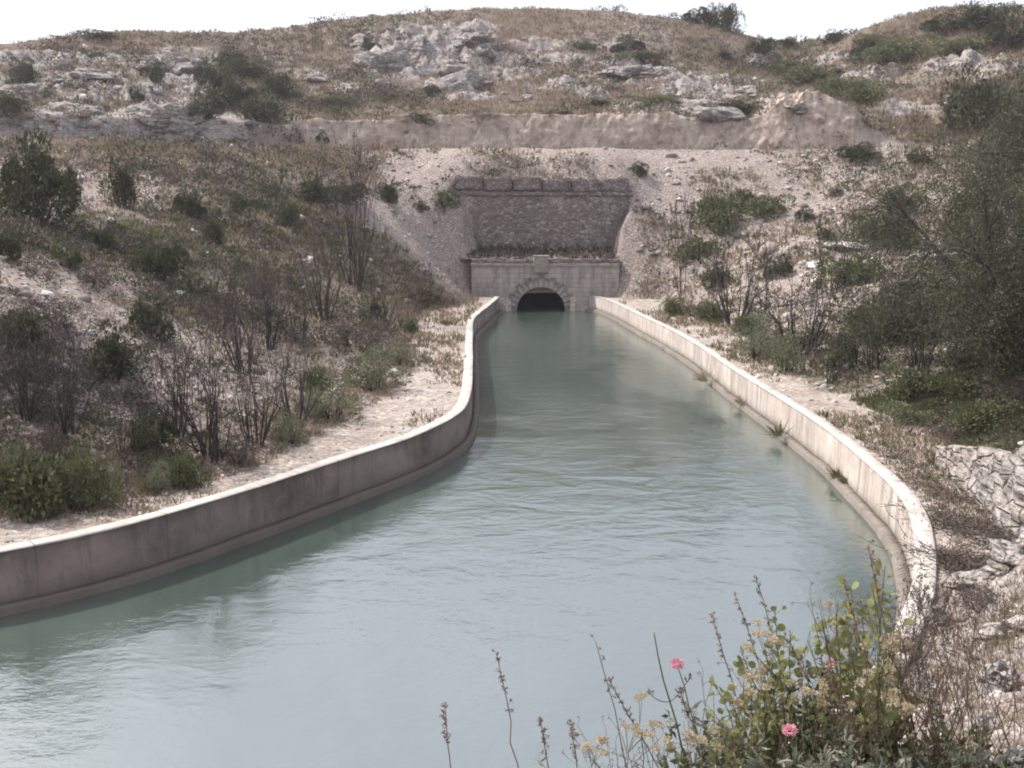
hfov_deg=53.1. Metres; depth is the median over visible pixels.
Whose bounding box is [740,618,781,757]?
cream umbel
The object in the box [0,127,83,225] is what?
dark shrub
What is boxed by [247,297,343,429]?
bare shrub
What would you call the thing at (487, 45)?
rock outcrop
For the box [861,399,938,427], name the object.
grey shrub
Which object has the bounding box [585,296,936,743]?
canal wall
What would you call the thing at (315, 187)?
dark shrub
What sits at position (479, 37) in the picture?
rock outcrop
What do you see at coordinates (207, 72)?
dark shrub
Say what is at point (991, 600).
dry brush
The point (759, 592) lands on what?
dry stalk
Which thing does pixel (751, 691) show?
cream umbel
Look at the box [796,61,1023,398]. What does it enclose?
dry tree
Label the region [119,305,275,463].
bare shrub
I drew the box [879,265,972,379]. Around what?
bare shrub
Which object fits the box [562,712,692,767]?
dry stem tangle
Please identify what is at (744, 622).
dry stalk
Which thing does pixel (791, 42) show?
dark shrub
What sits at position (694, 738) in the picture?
cream umbel
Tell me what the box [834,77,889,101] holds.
green shrub
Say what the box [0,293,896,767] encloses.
water
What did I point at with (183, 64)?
rock outcrop
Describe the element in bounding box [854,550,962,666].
dry brush
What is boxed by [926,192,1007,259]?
leafy tree
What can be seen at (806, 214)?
dark shrub
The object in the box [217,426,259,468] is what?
dry shrub
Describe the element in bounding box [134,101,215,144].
rock outcrop
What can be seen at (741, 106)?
dark shrub
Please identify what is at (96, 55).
dark shrub
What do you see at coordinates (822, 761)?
silvery plant
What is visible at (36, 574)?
canal wall
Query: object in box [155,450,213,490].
green shrub
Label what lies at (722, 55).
dark shrub
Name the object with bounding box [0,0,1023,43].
sky
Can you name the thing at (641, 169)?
dark shrub
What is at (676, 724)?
forked stalk
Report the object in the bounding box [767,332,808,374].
grey shrub
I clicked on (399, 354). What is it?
grey shrub
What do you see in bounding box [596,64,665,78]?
rock outcrop
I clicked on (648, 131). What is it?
rock cutting
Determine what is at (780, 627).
round leaf plant
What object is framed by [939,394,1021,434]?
green shrub
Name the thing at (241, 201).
dark shrub
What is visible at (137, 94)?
dark shrub
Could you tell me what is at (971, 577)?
boulder
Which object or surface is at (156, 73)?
dark shrub
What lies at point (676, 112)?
green shrub
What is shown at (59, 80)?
rock outcrop
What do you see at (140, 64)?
rock outcrop
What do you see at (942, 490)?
brush pile
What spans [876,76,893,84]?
rock outcrop
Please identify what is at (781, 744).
leafy herb
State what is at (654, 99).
green shrub
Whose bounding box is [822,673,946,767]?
leafy herb
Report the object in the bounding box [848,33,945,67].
green shrub
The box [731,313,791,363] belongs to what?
grey shrub
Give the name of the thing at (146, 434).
dark shrub
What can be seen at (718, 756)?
silvery plant
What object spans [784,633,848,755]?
dry stalk
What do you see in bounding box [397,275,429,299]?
dry shrub
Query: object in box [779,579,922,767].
dry stem tangle
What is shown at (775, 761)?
leafy herb
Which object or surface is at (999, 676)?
boulder
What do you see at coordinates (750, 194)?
dark shrub
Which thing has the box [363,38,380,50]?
dark shrub
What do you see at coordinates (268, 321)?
bare shrub
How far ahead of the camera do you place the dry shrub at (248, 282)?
52.32 m
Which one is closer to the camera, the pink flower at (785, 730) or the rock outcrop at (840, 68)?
the pink flower at (785, 730)
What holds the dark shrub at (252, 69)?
on the hillside
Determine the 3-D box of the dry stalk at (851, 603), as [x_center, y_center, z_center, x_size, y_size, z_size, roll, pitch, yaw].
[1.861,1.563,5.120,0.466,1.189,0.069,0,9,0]
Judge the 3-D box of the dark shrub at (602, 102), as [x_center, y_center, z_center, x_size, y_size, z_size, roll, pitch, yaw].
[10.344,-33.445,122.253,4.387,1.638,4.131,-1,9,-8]
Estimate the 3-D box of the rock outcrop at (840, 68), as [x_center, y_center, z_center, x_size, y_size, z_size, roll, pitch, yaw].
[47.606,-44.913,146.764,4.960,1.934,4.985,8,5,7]
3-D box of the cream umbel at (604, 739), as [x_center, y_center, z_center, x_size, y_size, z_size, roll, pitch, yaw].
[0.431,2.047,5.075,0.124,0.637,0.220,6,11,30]
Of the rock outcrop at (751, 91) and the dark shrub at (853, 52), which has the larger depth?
the dark shrub at (853, 52)
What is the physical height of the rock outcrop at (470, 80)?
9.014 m
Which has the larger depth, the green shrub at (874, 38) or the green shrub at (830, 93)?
the green shrub at (874, 38)
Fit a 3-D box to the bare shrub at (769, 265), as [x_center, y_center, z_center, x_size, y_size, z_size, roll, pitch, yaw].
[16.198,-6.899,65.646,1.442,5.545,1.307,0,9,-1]
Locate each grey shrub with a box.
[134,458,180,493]
[260,408,308,446]
[296,369,364,427]
[340,342,413,391]
[383,337,420,365]
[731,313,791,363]
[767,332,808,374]
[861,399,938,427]
[974,442,1005,448]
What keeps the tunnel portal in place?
on the hillside
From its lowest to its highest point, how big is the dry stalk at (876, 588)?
1.433 m
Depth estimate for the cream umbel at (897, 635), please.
5.48 m
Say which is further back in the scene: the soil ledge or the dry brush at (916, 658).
the soil ledge
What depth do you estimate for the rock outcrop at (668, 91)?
132.09 m
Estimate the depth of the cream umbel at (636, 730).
5.27 m
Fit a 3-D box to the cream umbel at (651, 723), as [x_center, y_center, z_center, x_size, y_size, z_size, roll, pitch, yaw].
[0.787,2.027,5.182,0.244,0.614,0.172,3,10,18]
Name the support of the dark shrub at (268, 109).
on the hillside
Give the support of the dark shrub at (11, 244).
on the hillside
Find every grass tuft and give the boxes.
[689,363,715,382]
[732,394,745,405]
[764,418,793,438]
[825,465,842,479]
[835,471,848,484]
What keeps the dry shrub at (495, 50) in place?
on the hillside
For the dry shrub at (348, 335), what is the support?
on the hillside
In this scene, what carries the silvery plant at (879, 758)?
on the hillside
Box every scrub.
[0,0,1023,480]
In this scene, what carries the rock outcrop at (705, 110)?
on the hillside
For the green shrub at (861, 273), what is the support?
on the hillside
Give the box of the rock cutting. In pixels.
[287,90,879,149]
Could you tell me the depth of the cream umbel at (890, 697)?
4.82 m
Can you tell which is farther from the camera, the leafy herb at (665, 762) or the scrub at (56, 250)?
the scrub at (56, 250)
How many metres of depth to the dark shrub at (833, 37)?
155.80 m
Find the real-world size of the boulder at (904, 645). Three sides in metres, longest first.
0.712 x 0.468 x 0.442 m
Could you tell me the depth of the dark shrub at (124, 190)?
63.20 m
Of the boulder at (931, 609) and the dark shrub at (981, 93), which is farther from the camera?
the dark shrub at (981, 93)
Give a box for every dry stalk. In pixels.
[439,702,450,767]
[492,648,518,767]
[537,716,549,767]
[567,719,578,767]
[590,634,626,767]
[607,676,658,767]
[674,686,710,765]
[709,612,748,739]
[733,592,769,694]
[752,576,782,676]
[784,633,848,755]
[814,653,876,764]
[843,582,899,748]
[865,540,922,763]
[881,649,932,767]
[912,583,961,722]
[936,581,978,698]
[954,582,992,665]
[999,585,1017,717]
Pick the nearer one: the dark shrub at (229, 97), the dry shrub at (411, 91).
the dark shrub at (229, 97)
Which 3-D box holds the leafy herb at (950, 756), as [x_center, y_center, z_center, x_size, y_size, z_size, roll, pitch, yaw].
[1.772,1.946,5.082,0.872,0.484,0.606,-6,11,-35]
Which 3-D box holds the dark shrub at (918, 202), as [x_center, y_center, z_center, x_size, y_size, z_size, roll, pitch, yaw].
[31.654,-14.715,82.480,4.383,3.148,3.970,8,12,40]
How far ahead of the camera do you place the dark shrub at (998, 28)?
123.89 m
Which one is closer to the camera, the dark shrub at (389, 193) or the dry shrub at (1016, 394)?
the dry shrub at (1016, 394)
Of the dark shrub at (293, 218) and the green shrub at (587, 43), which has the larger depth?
the green shrub at (587, 43)
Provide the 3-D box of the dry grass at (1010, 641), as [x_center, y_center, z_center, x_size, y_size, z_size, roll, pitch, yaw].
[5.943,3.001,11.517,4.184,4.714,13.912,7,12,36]
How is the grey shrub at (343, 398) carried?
on the hillside
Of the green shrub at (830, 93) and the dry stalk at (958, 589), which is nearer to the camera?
the dry stalk at (958, 589)
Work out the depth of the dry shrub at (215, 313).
45.64 m
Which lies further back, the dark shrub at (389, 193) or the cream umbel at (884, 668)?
the dark shrub at (389, 193)
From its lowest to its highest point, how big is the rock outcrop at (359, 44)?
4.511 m
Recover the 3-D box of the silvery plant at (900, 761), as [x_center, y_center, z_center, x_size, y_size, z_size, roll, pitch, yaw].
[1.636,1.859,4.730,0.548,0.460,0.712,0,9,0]
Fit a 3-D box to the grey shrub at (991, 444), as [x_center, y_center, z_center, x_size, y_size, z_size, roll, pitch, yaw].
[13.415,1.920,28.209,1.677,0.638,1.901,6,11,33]
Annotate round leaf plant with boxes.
[705,676,759,767]
[733,647,786,764]
[759,605,824,766]
[797,600,865,763]
[835,558,898,758]
[846,618,915,767]
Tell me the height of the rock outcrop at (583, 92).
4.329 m
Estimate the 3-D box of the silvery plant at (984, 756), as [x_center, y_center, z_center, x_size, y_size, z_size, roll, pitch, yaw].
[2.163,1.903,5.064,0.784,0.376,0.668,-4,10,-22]
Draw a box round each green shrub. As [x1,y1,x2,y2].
[46,441,125,513]
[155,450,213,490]
[296,365,335,395]
[303,93,357,106]
[399,317,418,333]
[432,186,462,213]
[564,39,605,49]
[615,49,668,60]
[626,94,681,104]
[658,296,691,316]
[672,110,689,116]
[673,235,726,263]
[686,186,755,236]
[691,298,732,321]
[728,310,765,336]
[743,193,797,220]
[767,59,815,73]
[781,64,843,84]
[809,253,886,289]
[811,75,865,91]
[817,86,848,98]
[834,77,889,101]
[836,294,899,350]
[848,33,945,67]
[848,211,897,241]
[851,31,895,45]
[879,362,945,402]
[915,34,997,57]
[924,369,984,401]
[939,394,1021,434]
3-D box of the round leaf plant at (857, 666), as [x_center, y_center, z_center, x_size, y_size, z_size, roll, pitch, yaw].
[1.716,1.689,5.413,0.297,1.169,0.556,7,12,37]
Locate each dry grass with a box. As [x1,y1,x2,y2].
[0,3,1023,679]
[797,578,1023,766]
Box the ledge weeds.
[466,243,621,262]
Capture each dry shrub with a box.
[0,425,77,469]
[24,291,97,331]
[70,262,112,286]
[183,293,248,333]
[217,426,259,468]
[233,269,282,300]
[322,318,392,351]
[367,87,441,99]
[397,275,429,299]
[465,107,496,118]
[473,37,514,62]
[683,301,696,310]
[905,416,981,438]
[925,446,935,458]
[950,582,999,612]
[972,366,1023,405]
[981,525,1020,545]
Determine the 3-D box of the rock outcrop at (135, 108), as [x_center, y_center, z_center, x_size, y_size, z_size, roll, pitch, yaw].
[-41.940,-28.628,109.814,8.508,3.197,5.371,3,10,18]
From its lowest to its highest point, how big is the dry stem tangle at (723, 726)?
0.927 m
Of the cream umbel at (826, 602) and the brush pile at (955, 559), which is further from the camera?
the brush pile at (955, 559)
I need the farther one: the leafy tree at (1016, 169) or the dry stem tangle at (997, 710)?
the leafy tree at (1016, 169)
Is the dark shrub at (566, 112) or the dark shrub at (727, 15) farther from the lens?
the dark shrub at (727, 15)
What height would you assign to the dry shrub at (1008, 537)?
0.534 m
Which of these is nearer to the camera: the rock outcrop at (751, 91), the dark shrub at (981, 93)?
the dark shrub at (981, 93)
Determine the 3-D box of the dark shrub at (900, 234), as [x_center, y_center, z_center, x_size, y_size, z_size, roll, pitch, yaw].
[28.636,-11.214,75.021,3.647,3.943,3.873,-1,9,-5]
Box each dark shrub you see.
[0,90,31,119]
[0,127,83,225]
[0,224,23,261]
[0,306,55,355]
[3,57,41,83]
[46,157,83,205]
[58,246,82,270]
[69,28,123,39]
[76,50,103,57]
[80,318,152,383]
[88,226,117,251]
[98,159,140,210]
[124,85,146,100]
[127,289,176,342]
[128,404,176,455]
[129,233,190,281]
[139,55,166,83]
[172,183,207,219]
[188,84,225,123]
[193,51,238,92]
[198,217,225,244]
[205,73,277,112]
[211,48,250,65]
[222,54,273,79]
[229,191,247,212]
[233,91,293,123]
[255,69,303,100]
[276,202,306,228]
[294,171,340,204]
[315,131,329,143]
[323,176,369,204]
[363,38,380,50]
[367,298,387,318]
[371,180,401,204]
[398,112,434,125]
[413,200,429,210]
[421,83,441,93]
[545,109,573,114]
[581,97,617,107]
[610,34,645,52]
[629,160,649,175]
[681,7,704,22]
[695,2,720,25]
[699,262,738,291]
[711,2,746,32]
[713,48,737,59]
[724,97,766,112]
[726,188,756,211]
[743,34,776,56]
[763,255,793,279]
[773,36,797,46]
[794,205,815,222]
[814,227,836,240]
[820,28,848,44]
[826,331,858,371]
[828,185,844,196]
[831,141,880,161]
[841,38,872,61]
[869,282,946,348]
[874,204,919,251]
[884,182,936,214]
[906,145,932,164]
[919,11,967,34]
[937,62,1014,132]
[946,2,1023,31]
[981,5,1023,51]
[982,89,1023,158]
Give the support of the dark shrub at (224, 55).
on the hillside
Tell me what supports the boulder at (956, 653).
on the hillside
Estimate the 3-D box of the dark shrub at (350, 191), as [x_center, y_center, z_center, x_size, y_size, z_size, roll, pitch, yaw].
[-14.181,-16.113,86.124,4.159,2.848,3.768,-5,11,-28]
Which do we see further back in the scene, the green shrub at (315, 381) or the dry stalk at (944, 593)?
the green shrub at (315, 381)
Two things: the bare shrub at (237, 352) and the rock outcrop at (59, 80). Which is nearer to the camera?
the bare shrub at (237, 352)
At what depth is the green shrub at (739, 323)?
62.52 m
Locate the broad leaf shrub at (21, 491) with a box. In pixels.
[0,438,69,523]
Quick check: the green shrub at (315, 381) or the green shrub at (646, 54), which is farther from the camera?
the green shrub at (646, 54)
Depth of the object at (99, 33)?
140.93 m
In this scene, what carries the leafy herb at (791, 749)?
on the hillside
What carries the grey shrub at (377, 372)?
on the hillside
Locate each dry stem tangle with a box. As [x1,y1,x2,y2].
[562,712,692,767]
[682,658,809,767]
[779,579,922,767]
[854,582,987,767]
[935,591,1023,767]
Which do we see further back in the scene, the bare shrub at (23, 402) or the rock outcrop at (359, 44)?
the rock outcrop at (359, 44)
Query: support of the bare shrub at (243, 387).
on the hillside
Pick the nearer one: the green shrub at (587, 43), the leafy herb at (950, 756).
the leafy herb at (950, 756)
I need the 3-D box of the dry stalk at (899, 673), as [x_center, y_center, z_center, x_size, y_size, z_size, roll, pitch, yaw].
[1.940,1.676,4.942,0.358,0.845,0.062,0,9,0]
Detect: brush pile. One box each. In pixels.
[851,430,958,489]
[857,511,990,594]
[872,459,986,520]
[877,493,1006,553]
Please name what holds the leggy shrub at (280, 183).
on the hillside
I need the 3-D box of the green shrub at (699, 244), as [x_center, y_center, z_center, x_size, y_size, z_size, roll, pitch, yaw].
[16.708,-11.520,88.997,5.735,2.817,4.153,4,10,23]
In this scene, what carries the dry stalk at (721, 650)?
on the hillside
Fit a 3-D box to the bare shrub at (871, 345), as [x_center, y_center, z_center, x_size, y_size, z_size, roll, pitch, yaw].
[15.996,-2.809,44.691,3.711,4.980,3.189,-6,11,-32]
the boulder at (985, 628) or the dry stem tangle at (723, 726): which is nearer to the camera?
the dry stem tangle at (723, 726)
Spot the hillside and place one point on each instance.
(450, 246)
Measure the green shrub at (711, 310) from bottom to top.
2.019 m
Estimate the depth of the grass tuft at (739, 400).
45.62 m
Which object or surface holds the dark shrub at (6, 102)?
on the hillside
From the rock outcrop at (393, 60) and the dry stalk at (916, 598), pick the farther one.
the rock outcrop at (393, 60)
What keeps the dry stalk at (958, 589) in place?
on the hillside
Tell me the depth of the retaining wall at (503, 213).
96.31 m
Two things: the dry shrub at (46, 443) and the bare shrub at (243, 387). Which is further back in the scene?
the bare shrub at (243, 387)
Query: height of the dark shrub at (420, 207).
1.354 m
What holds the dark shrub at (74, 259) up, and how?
on the hillside
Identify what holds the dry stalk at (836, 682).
on the hillside
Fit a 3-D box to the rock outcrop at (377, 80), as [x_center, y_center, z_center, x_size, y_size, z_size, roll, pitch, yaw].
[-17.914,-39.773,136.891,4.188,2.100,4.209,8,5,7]
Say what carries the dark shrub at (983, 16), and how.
on the hillside
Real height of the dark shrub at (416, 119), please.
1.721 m
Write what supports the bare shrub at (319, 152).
on the hillside
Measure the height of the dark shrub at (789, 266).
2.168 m
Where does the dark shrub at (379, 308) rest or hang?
on the hillside
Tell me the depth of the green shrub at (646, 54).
146.26 m
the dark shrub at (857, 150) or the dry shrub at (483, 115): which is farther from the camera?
the dry shrub at (483, 115)
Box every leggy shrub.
[253,166,289,217]
[667,195,694,296]
[696,195,787,324]
[749,207,854,354]
[807,329,865,383]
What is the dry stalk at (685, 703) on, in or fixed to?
on the hillside
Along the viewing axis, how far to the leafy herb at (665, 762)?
6.22 m
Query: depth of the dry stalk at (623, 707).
5.34 m
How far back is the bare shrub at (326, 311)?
53.27 m
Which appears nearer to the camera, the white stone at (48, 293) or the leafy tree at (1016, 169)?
the white stone at (48, 293)
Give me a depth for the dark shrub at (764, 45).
156.56 m
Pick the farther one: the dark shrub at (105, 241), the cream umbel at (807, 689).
the dark shrub at (105, 241)
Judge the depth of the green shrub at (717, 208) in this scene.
89.77 m
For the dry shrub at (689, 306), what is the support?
on the hillside
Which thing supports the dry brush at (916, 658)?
on the hillside
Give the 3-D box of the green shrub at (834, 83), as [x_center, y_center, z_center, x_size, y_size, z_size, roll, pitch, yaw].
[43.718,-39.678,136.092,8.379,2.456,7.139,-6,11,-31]
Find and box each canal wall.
[0,296,501,616]
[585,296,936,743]
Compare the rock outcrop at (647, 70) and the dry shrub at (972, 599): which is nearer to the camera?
the dry shrub at (972, 599)
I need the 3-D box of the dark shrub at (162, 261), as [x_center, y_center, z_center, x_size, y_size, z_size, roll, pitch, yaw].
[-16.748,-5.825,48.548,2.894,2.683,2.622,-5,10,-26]
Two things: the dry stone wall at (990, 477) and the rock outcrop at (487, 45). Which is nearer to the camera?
the dry stone wall at (990, 477)
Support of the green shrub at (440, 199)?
on the hillside
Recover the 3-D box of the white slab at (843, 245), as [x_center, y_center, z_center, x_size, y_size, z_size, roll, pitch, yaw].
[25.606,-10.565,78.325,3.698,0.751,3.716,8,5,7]
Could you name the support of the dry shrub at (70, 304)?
on the hillside
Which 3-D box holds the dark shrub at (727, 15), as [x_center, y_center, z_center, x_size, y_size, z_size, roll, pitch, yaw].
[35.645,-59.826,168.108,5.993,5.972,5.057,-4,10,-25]
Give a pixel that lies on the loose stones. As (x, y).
(640, 250)
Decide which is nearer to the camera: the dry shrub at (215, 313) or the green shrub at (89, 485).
the green shrub at (89, 485)
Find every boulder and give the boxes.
[897,636,914,654]
[911,678,941,703]
[921,604,948,626]
[938,565,999,591]
[939,643,979,673]
[964,713,998,738]
[971,614,1023,642]
[976,658,1019,695]
[987,538,1023,572]
[987,744,1023,767]
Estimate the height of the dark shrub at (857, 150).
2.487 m
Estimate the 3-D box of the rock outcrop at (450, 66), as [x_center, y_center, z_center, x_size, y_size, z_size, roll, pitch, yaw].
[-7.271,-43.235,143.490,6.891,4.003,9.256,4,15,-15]
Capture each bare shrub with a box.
[0,297,75,422]
[1,315,112,435]
[93,362,156,456]
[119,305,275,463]
[124,297,213,436]
[198,250,275,373]
[200,324,307,447]
[230,234,308,350]
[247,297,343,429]
[257,242,328,343]
[283,205,359,320]
[301,133,328,184]
[316,124,389,291]
[344,254,410,324]
[754,236,776,313]
[844,263,929,370]
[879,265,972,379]
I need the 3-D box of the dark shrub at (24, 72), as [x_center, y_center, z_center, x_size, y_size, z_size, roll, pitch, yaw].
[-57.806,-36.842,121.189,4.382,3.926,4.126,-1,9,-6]
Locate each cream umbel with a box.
[581,735,609,767]
[621,720,664,767]
[634,691,647,767]
[645,719,693,767]
[682,727,723,767]
[720,673,757,766]
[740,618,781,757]
[743,661,778,756]
[785,678,829,757]
[822,600,846,712]
[822,637,902,743]
[842,675,916,764]
[878,632,914,757]
[890,666,927,760]
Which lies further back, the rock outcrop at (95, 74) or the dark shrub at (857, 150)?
the rock outcrop at (95, 74)
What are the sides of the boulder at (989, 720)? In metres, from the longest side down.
0.188 x 0.187 x 0.177 m
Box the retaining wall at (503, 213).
[455,176,632,259]
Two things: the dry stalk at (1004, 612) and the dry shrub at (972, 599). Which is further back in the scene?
the dry shrub at (972, 599)
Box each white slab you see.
[806,260,818,268]
[828,241,866,248]
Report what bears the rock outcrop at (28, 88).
on the hillside
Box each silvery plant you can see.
[534,753,688,767]
[696,721,835,767]
[734,743,854,767]
[742,726,882,767]
[829,722,920,767]
[858,721,1023,767]
[867,746,969,767]
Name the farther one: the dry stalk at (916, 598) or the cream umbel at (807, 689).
the dry stalk at (916, 598)
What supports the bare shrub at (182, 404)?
on the hillside
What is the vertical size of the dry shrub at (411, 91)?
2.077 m
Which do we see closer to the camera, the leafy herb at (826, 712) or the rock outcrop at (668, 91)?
the leafy herb at (826, 712)
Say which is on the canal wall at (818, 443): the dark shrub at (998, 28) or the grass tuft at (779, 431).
the grass tuft at (779, 431)
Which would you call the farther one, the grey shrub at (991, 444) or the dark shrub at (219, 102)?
the dark shrub at (219, 102)
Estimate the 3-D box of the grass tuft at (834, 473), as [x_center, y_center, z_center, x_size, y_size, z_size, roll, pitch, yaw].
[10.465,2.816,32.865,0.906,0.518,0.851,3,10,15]
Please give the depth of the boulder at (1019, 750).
5.20 m
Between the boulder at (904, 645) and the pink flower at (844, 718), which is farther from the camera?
the boulder at (904, 645)
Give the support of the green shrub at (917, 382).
on the hillside
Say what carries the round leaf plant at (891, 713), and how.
on the hillside
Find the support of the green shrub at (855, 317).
on the hillside
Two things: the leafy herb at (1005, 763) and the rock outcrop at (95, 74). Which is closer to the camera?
the leafy herb at (1005, 763)
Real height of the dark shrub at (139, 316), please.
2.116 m
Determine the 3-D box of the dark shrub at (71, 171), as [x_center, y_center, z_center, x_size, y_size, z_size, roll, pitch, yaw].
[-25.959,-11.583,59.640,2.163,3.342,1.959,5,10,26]
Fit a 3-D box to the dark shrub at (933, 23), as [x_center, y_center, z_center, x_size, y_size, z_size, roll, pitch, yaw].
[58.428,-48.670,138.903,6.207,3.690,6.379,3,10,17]
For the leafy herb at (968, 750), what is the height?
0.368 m
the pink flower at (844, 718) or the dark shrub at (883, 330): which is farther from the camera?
the dark shrub at (883, 330)
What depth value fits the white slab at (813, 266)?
75.79 m
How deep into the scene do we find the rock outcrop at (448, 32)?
157.35 m
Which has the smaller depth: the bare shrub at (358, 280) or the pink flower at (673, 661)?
the pink flower at (673, 661)
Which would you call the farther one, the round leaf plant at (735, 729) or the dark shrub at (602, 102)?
the dark shrub at (602, 102)
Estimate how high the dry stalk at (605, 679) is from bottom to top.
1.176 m
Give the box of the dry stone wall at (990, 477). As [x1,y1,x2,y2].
[933,445,1023,540]
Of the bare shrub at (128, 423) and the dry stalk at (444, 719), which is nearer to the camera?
the dry stalk at (444, 719)
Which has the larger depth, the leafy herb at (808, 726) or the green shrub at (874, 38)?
the green shrub at (874, 38)
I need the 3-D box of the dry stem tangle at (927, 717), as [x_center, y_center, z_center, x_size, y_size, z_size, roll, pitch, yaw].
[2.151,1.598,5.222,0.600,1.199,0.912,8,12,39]
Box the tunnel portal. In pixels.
[471,255,619,310]
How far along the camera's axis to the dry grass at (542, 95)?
96.23 m
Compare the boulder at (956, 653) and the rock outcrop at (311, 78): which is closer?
the boulder at (956, 653)
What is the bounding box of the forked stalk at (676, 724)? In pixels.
[647,633,691,767]
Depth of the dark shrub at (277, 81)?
124.60 m
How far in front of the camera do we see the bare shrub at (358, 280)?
68.14 m
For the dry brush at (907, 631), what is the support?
on the hillside
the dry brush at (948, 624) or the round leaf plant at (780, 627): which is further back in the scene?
the dry brush at (948, 624)
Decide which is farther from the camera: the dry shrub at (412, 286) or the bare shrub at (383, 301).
the dry shrub at (412, 286)
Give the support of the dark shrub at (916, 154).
on the hillside
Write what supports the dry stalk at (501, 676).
on the hillside
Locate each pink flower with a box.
[669,658,717,767]
[782,723,804,767]
[826,659,855,755]
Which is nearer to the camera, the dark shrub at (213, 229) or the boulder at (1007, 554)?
the boulder at (1007, 554)
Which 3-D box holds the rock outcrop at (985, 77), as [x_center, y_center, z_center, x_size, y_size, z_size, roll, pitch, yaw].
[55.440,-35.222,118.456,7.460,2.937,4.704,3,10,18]
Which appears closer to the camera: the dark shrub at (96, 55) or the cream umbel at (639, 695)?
the cream umbel at (639, 695)
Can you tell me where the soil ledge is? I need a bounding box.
[461,246,619,262]
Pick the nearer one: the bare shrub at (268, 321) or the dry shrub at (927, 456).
the dry shrub at (927, 456)
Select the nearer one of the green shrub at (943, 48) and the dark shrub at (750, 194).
the dark shrub at (750, 194)
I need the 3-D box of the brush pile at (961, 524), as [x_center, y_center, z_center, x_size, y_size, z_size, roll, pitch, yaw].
[10.768,3.337,23.932,3.120,0.990,6.632,-2,10,-11]
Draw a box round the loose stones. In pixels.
[0,16,1023,765]
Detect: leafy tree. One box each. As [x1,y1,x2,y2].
[922,113,1023,251]
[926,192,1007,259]
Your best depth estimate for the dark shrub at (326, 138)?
111.58 m
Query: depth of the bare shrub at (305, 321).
48.05 m
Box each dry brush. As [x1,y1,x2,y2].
[825,613,942,693]
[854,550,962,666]
[863,625,992,726]
[905,583,1002,648]
[954,574,1023,627]
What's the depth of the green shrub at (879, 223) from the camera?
77.22 m
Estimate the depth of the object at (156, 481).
26.96 m
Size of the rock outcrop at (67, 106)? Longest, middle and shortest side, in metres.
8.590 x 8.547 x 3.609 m
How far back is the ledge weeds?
94.66 m
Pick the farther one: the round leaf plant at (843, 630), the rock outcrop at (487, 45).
the rock outcrop at (487, 45)
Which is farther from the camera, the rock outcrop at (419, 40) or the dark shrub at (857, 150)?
the rock outcrop at (419, 40)
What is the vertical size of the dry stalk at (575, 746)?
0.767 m
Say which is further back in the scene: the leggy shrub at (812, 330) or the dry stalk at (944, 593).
the leggy shrub at (812, 330)
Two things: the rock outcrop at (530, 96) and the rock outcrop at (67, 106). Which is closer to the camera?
the rock outcrop at (67, 106)
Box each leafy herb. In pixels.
[661,708,759,767]
[689,685,827,767]
[703,732,796,767]
[707,704,813,767]
[728,695,863,767]
[762,658,904,767]
[762,665,831,767]
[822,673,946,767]
[826,707,952,767]
[853,714,1021,767]
[861,713,1007,767]
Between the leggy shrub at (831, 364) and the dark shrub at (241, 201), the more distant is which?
the dark shrub at (241, 201)
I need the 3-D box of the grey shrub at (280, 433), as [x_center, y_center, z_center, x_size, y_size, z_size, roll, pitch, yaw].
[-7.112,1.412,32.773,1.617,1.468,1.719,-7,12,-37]
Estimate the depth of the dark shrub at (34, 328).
30.80 m
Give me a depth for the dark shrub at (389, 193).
91.31 m
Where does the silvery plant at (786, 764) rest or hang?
on the hillside
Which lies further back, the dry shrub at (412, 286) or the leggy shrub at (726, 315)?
the dry shrub at (412, 286)
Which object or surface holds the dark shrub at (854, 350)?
on the hillside
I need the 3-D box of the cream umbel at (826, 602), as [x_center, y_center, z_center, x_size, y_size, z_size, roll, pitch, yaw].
[1.764,1.737,5.525,0.186,1.136,0.202,0,9,0]
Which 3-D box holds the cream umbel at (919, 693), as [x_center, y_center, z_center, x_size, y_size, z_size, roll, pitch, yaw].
[1.990,1.825,5.232,0.203,0.711,0.241,8,12,39]
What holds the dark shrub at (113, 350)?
on the hillside
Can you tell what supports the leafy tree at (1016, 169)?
on the hillside
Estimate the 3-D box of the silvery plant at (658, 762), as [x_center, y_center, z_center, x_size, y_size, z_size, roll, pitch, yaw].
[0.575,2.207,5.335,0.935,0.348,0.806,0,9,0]
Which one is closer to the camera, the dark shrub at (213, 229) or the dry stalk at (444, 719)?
the dry stalk at (444, 719)
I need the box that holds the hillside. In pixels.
[0,6,1023,761]
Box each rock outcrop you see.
[0,83,49,98]
[33,101,105,114]
[42,76,66,85]
[69,68,123,85]
[120,101,156,115]
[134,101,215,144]
[136,61,167,72]
[169,56,213,75]
[303,74,331,82]
[338,33,366,50]
[353,50,418,74]
[370,79,391,85]
[406,34,425,55]
[408,68,494,93]
[437,59,474,77]
[442,26,454,33]
[451,27,495,51]
[482,42,506,50]
[511,94,543,102]
[575,87,594,99]
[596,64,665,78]
[661,86,676,95]
[671,98,748,121]
[732,85,762,98]
[783,103,807,114]
[832,64,851,71]
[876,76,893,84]
[973,67,1017,83]
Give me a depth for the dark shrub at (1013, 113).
91.54 m
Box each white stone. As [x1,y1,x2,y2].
[41,290,54,296]
[303,256,312,262]

